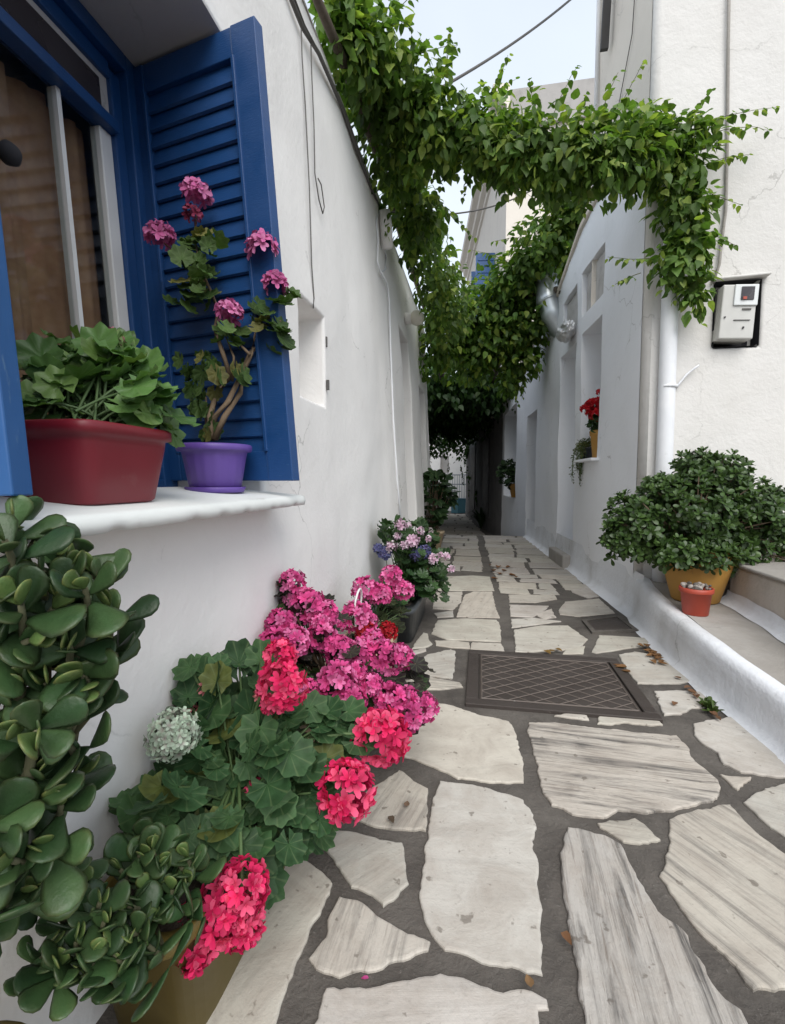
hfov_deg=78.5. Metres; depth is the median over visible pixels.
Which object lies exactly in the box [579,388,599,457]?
potted plant
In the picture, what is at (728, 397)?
house
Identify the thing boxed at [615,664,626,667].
fallen leaf
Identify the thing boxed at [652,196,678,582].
downpipe
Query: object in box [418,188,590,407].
climbing vine
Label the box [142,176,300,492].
potted plant
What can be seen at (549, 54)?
sky
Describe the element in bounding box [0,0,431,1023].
house
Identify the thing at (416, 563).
flower planter
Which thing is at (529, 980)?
fallen leaf
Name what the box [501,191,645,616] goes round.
house
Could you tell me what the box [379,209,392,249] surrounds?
junction tube
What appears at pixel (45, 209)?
window
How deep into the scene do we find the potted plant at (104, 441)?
0.73 m
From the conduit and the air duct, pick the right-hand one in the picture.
the conduit
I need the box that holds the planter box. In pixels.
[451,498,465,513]
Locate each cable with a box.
[289,0,379,205]
[376,210,400,517]
[443,0,570,85]
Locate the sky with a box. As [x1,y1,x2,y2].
[305,0,596,376]
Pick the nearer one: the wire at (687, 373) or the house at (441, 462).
the wire at (687, 373)
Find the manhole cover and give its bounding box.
[465,649,662,722]
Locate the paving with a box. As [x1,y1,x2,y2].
[206,514,784,1023]
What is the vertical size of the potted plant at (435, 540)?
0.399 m
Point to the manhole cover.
(595, 687)
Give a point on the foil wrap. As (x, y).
(566, 331)
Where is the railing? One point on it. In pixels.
(459, 484)
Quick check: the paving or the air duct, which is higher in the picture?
the air duct
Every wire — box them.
[301,29,314,308]
[310,42,324,213]
[391,190,531,213]
[619,0,634,102]
[676,364,699,389]
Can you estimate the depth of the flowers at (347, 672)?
1.26 m
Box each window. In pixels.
[0,0,177,486]
[441,457,448,472]
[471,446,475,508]
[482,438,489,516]
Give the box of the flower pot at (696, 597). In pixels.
[678,581,714,616]
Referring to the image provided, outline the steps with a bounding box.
[650,558,784,685]
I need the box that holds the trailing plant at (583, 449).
[569,437,591,485]
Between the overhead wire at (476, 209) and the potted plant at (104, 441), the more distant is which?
the overhead wire at (476, 209)
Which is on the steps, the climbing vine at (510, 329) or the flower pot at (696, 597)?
the flower pot at (696, 597)
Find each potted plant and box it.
[0,495,159,1023]
[3,321,200,504]
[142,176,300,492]
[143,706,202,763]
[423,468,460,548]
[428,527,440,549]
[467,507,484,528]
[496,458,515,497]
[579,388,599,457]
[596,446,784,604]
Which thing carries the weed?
on the ground
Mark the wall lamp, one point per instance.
(414, 317)
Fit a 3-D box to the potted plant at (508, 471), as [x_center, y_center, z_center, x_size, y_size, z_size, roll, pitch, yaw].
[1.985,-0.580,8.112,0.482,0.664,0.541,1,4,10]
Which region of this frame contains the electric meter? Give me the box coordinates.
[711,284,758,344]
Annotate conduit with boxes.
[711,0,730,282]
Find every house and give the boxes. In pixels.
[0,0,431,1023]
[429,438,465,510]
[459,78,636,535]
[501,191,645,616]
[591,0,784,578]
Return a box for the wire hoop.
[354,588,362,637]
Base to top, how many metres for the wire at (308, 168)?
1.003 m
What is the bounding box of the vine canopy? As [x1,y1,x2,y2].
[426,352,515,508]
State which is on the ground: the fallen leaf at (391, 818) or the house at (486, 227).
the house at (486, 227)
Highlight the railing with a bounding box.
[447,474,465,497]
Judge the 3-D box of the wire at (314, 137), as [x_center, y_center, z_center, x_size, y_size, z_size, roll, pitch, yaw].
[-0.296,-1.492,1.869,0.036,0.621,0.107,1,4,10]
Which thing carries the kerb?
on the ground
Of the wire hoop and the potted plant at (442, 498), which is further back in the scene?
the potted plant at (442, 498)
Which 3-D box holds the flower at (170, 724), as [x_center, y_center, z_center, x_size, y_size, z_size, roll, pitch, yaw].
[-0.309,0.524,0.976,0.135,0.423,0.434,1,4,10]
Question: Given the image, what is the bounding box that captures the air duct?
[533,255,558,337]
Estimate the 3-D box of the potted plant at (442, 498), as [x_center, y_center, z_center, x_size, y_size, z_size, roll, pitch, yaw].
[0.493,-0.028,5.369,0.548,0.932,0.682,1,4,10]
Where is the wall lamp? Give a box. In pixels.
[405,310,423,325]
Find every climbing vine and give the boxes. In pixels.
[307,0,779,350]
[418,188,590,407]
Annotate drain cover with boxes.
[582,615,638,633]
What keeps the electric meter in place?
attached to the house at (728, 397)
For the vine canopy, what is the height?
3.826 m
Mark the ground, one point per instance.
(554, 985)
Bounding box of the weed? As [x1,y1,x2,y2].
[696,696,723,711]
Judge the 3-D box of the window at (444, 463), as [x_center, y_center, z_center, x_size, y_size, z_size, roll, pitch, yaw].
[2.126,-1.921,19.554,0.300,0.660,0.040,1,4,10]
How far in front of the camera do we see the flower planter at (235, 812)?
0.74 m
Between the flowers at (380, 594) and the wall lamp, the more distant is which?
the wall lamp
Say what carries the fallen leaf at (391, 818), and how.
on the paving
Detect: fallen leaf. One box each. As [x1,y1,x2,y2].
[388,815,393,822]
[525,974,533,986]
[561,930,571,944]
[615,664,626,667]
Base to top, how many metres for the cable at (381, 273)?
2.096 m
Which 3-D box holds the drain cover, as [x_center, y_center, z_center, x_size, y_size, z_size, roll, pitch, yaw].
[1.184,0.622,2.642,0.256,0.023,0.356,1,4,10]
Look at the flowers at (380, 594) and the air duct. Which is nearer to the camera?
the flowers at (380, 594)
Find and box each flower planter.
[3,637,411,1023]
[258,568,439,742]
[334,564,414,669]
[372,514,454,642]
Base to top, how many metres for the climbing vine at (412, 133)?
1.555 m
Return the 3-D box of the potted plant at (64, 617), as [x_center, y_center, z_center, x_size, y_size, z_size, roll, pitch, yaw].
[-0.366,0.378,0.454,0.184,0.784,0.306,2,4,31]
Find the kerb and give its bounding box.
[627,577,784,763]
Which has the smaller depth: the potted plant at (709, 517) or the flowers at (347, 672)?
the flowers at (347, 672)
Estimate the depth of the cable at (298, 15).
2.11 m
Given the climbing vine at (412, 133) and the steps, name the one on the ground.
the steps
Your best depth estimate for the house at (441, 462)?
19.41 m
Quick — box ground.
[96,511,784,1023]
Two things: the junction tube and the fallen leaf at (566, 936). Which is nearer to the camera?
the fallen leaf at (566, 936)
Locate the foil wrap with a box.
[556,319,574,342]
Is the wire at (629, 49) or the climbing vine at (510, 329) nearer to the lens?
the wire at (629, 49)

